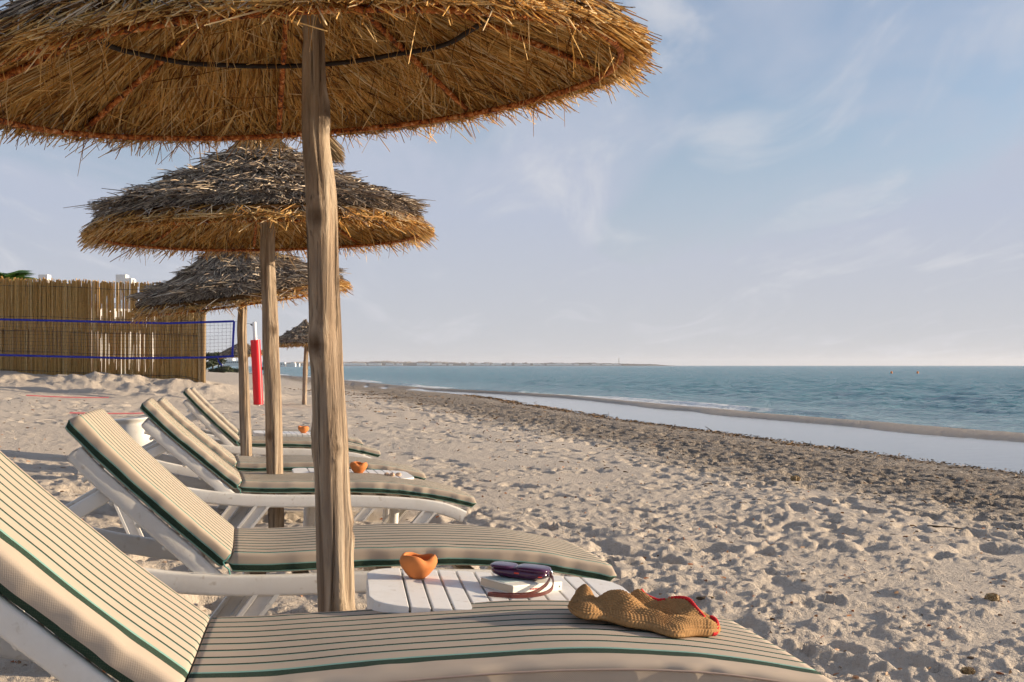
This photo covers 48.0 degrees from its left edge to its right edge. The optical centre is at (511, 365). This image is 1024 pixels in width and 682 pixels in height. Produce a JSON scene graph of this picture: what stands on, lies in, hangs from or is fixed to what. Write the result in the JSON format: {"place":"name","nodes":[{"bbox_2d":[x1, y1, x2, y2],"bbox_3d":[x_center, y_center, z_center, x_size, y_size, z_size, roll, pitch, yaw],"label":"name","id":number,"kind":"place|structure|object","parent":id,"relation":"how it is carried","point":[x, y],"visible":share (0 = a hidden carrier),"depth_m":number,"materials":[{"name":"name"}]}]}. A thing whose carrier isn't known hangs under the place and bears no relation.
{"place":"outdoors","nodes":[
{"label":"outdoors","id":0,"kind":"place"},
{"bbox_2d":[286,361,671,365],"bbox_3d":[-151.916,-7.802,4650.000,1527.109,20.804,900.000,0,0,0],"label":"distant coast","id":1,"kind":"structure","parent":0,"point":[408,363],"depth_m":4207.50},
{"bbox_2d":[286,363,618,364],"bbox_3d":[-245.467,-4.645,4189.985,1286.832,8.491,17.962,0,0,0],"label":"distant town","id":2,"kind":"object","parent":1,"relation":"on","point":[466,364],"visible":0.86,"depth_m":4184.35},
{"bbox_2d":[0,370,1023,681],"bbox_3d":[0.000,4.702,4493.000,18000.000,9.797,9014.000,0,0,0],"label":"sand beach","id":3,"kind":"structure","parent":0,"point":[652,494],"depth_m":9.65,"materials":[{"name":"beige sand"}]},
{"bbox_2d":[0,270,36,283],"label":"palm tree","id":4,"kind":"object","parent":3,"relation":"on","point":[21,274],"visible":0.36,"depth_m":41.99,"materials":[{"name":"green plant"}]},
{"bbox_2d":[26,395,108,397],"bbox_3d":[-9.870,0.688,25.671,0.011,0.145,2.985,0,0,14],"label":"court line","id":5,"kind":"object","parent":3,"relation":"on","point":[67,397],"visible":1,"depth_m":25.62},
{"bbox_2d":[38,274,135,308],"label":"white building","id":6,"kind":"structure","parent":3,"relation":"on","point":[123,278],"depth_m":56.26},
{"bbox_2d":[0,276,205,382],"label":"reed fence","id":7,"kind":"object","parent":3,"relation":"on","point":[58,299],"visible":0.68,"depth_m":34.99,"materials":[{"name":"wicker"}]},
{"bbox_2d":[70,412,143,413],"bbox_3d":[-6.832,0.828,20.354,0.011,0.131,3.282,0,0,14],"label":"court line","id":8,"kind":"object","parent":3,"relation":"on","point":[108,413],"visible":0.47,"depth_m":19.96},
{"bbox_2d":[100,309,154,373],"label":"garden wall","id":9,"kind":"structure","parent":3,"relation":"on","point":[115,312],"depth_m":41.63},
{"bbox_2d":[114,417,152,446],"bbox_3d":[-3.809,0.770,11.489,0.425,0.490,0.425,-4,0,0],"label":"urn","id":10,"kind":"object","parent":3,"relation":"on","point":[133,428],"visible":0.42,"depth_m":11.33,"materials":[{"name":"ceramic"}]},
{"bbox_2d":[206,360,217,368],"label":"bush","id":11,"kind":"object","parent":3,"relation":"on","point":[210,364],"visible":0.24,"depth_m":184.71,"materials":[{"name":"green plant"}]},
{"bbox_2d":[206,352,226,367],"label":"tree","id":12,"kind":"object","parent":3,"relation":"on","point":[221,361],"visible":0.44,"depth_m":198.91,"materials":[{"name":"green plant"}]},
{"bbox_2d":[208,365,233,372],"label":"bush","id":13,"kind":"object","parent":3,"relation":"on","point":[223,369],"visible":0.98,"depth_m":189.86,"materials":[{"name":"green plant"}]},
{"bbox_2d":[223,359,237,365],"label":"hotel","id":14,"kind":"structure","parent":3,"relation":"on","point":[231,362],"depth_m":800.31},
{"bbox_2d":[123,248,352,455],"bbox_3d":[-2.327,-0.019,9.885,1.937,2.438,1.959,0,0,0],"label":"straw umbrella","id":15,"kind":"object","parent":3,"relation":"on","point":[202,284],"visible":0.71,"depth_m":9.36,"materials":[{"name":"brown wood"}]},
{"bbox_2d":[219,344,262,358],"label":"straw umbrella","id":16,"kind":"object","parent":3,"relation":"on","point":[227,352],"visible":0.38,"depth_m":49.39,"materials":[{"name":"brown wood"}]},
{"bbox_2d":[235,321,262,405],"bbox_3d":[-6.907,0.053,30.173,0.748,2.426,0.261,0,0,-7],"label":"net post","id":17,"kind":"object","parent":3,"relation":"on","point":[256,372],"visible":0.92,"depth_m":30.09,"materials":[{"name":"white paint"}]},
{"bbox_2d":[0,318,234,365],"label":"volleyball net","id":18,"kind":"object","parent":17,"relation":"attached to","point":[129,347],"visible":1,"depth_m":30.00,"materials":[{"name":"blue fabric"}]},
{"bbox_2d":[64,137,438,527],"bbox_3d":[-1.431,-0.141,6.603,2.027,2.582,2.017,0,0,0],"label":"straw umbrella","id":19,"kind":"object","parent":3,"relation":"on","point":[240,200],"visible":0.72,"depth_m":6.24,"materials":[{"name":"brown wood"}]},
{"bbox_2d":[144,388,380,457],"bbox_3d":[-2.314,0.690,10.725,2.116,0.900,0.647,3,-1,-15],"label":"sun lounger","id":20,"kind":"object","parent":3,"relation":"on","point":[209,419],"visible":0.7,"depth_m":10.40,"materials":[{"name":"white plastic"}]},
{"bbox_2d":[185,387,362,455],"bbox_3d":[-2.678,0.705,12.229,2.115,0.901,0.647,2,-1,-15],"label":"sun lounger","id":21,"kind":"object","parent":3,"relation":"on","point":[231,425],"visible":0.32,"depth_m":11.87,"materials":[{"name":"white plastic"}]},
{"bbox_2d":[78,398,476,537],"bbox_3d":[-1.293,0.651,6.473,2.115,0.877,0.647,3,-1,-15],"label":"sun lounger","id":22,"kind":"object","parent":3,"relation":"on","point":[219,480],"visible":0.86,"depth_m":6.21,"materials":[{"name":"white plastic"}]},
{"bbox_2d":[253,430,310,455],"bbox_3d":[-2.195,0.945,11.301,0.700,0.570,0.520,3,-1,-15],"label":"side table","id":23,"kind":"object","parent":3,"relation":"on","point":[285,433],"visible":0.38,"depth_m":11.10,"materials":[{"name":"white plastic"}]},
{"bbox_2d":[298,426,308,432],"bbox_3d":[-2.057,0.631,11.338,0.111,0.070,0.108,3,-1,-15],"label":"terracotta bowl","id":24,"kind":"object","parent":23,"relation":"on","point":[303,429],"visible":1,"depth_m":11.30,"materials":[{"name":"orange ceramic"}]},
{"bbox_2d":[142,397,425,523],"bbox_3d":[-1.692,0.679,8.036,2.115,0.876,0.647,2,0,-16],"label":"sun lounger","id":25,"kind":"object","parent":3,"relation":"on","point":[171,464],"visible":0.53,"depth_m":7.80,"materials":[{"name":"white plastic"}]},
{"bbox_2d":[280,362,295,366],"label":"house","id":26,"kind":"structure","parent":3,"relation":"on","point":[282,364],"depth_m":1500.00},
{"bbox_2d":[279,319,308,404],"bbox_3d":[-5.760,0.002,32.000,1.996,2.597,1.980,0,0,0],"label":"straw umbrella","id":27,"kind":"object","parent":3,"relation":"on","point":[296,336],"visible":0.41,"depth_m":31.66,"materials":[{"name":"brown wood"}]},
{"bbox_2d":[16,408,616,676],"bbox_3d":[-0.736,0.616,4.016,2.115,0.904,0.647,1,0,-13],"label":"sun lounger","id":28,"kind":"object","parent":3,"relation":"on","point":[103,438],"visible":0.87,"depth_m":3.76,"materials":[{"name":"white plastic"}]},
{"bbox_2d":[0,0,661,611],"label":"straw umbrella","id":29,"kind":"object","parent":3,"relation":"on","point":[312,76],"visible":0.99,"depth_m":3.50,"materials":[{"name":"brown wicker"}]},
{"bbox_2d":[292,468,413,526],"bbox_3d":[-0.969,0.927,6.881,0.700,0.570,0.520,3,-1,-13],"label":"side table","id":30,"kind":"object","parent":3,"relation":"on","point":[309,520],"visible":0.2,"depth_m":6.79,"materials":[{"name":"white plastic"}]},
{"bbox_2d":[350,461,367,472],"bbox_3d":[-0.914,0.609,6.844,0.106,0.070,0.099,3,-1,-13],"label":"terracotta bowl","id":31,"kind":"object","parent":30,"relation":"on","point":[357,467],"visible":0.94,"depth_m":6.81,"materials":[{"name":"orange ceramic"}]},
{"bbox_2d":[0,451,832,681],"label":"sun lounger","id":32,"kind":"object","parent":3,"relation":"on","point":[94,601],"visible":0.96,"depth_m":2.31,"materials":[{"name":"beige fabric"}]},
{"bbox_2d":[567,584,720,637],"bbox_3d":[0.303,0.548,2.608,0.351,0.061,0.264,8,1,4],"label":"bag","id":33,"kind":"object","parent":32,"relation":"on","point":[676,616],"visible":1,"depth_m":2.56,"materials":[{"name":"beige wicker"}]},
{"bbox_2d":[366,568,630,612],"bbox_3d":[-0.043,0.866,2.973,0.700,0.570,0.520,4,-1,-8],"label":"side table","id":34,"kind":"object","parent":3,"relation":"on","point":[392,590],"visible":0.38,"depth_m":2.93,"materials":[{"name":"white plastic"}]},
{"bbox_2d":[400,552,436,578],"bbox_3d":[-0.249,0.533,3.057,0.101,0.064,0.097,4,-1,-8],"label":"terracotta bowl","id":35,"kind":"object","parent":34,"relation":"on","point":[417,566],"visible":1,"depth_m":3.03,"materials":[{"name":"orange ceramic"}]},
{"bbox_2d":[479,575,561,592],"bbox_3d":[0.024,0.574,3.027,0.175,0.025,0.133,5,-1,-42],"label":"paperback book","id":36,"kind":"object","parent":34,"relation":"on","point":[506,584],"visible":0.71,"depth_m":2.98,"materials":[{"name":"paper"}]},
{"bbox_2d":[487,561,553,597],"bbox_3d":[0.017,0.554,2.974,0.186,0.058,0.234,4,-1,13],"label":"glasses case","id":37,"kind":"object","parent":36,"relation":"on","point":[521,571],"visible":1,"depth_m":3.01,"materials":[{"name":"purple leather"}]},
{"bbox_2d":[0,399,1023,681],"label":"shell bits","id":38,"kind":"object","parent":3,"relation":"on","point":[692,545],"visible":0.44,"depth_m":7.10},
{"bbox_2d":[285,387,1023,553],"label":"dry seagrass","id":39,"kind":"object","parent":3,"relation":"on","point":[689,428],"visible":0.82,"depth_m":25.21},
{"bbox_2d":[364,386,1023,473],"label":"lagoon","id":40,"kind":"structure","parent":3,"relation":"on","point":[996,454],"depth_m":26.47,"materials":[{"name":"liquid"}]},
{"bbox_2d":[696,596,713,599],"bbox_3d":[0.930,1.116,5.520,0.093,0.018,0.028,0,0,-16],"label":"driftwood twig","id":41,"kind":"object","parent":3,"relation":"on","point":[701,598],"visible":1,"depth_m":5.51,"materials":[{"name":"brown wood"}]},
{"bbox_2d":[790,475,800,480],"bbox_3d":[3.230,1.288,13.108,0.119,0.080,0.100,0,0,0],"label":"seagrass ball","id":42,"kind":"object","parent":3,"relation":"on","point":[794,478],"visible":0.99,"depth_m":13.08,"materials":[{"name":"plant"}]},
{"bbox_2d":[927,525,961,528],"bbox_3d":[3.366,1.256,8.944,0.261,0.026,0.028,0,0,9],"label":"driftwood twig","id":43,"kind":"object","parent":3,"relation":"on","point":[935,526],"visible":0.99,"depth_m":8.94,"materials":[{"name":"brown wood"}]},
{"bbox_2d":[960,666,975,674],"bbox_3d":[1.672,1.122,4.218,0.055,0.034,0.046,0,0,0],"label":"seagrass ball","id":44,"kind":"object","parent":3,"relation":"on","point":[968,670],"visible":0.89,"depth_m":4.21,"materials":[{"name":"plant"}]},
{"bbox_2d":[984,593,999,600],"bbox_3d":[2.358,1.140,5.646,0.076,0.048,0.061,0,0,0],"label":"seagrass ball","id":45,"kind":"object","parent":3,"relation":"on","point":[992,596],"visible":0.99,"depth_m":5.63,"materials":[{"name":"plant"}]},
{"bbox_2d":[0,0,1023,365],"label":"sky","id":46,"kind":"structure","parent":0,"point":[797,182],"materials":[{"name":"blue"}]},
{"bbox_2d":[206,366,1023,432],"bbox_3d":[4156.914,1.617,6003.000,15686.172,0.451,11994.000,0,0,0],"label":"sea","id":47,"kind":"structure","parent":0,"point":[990,398],"depth_m":88.84,"materials":[{"name":"liquid"}]}
]}

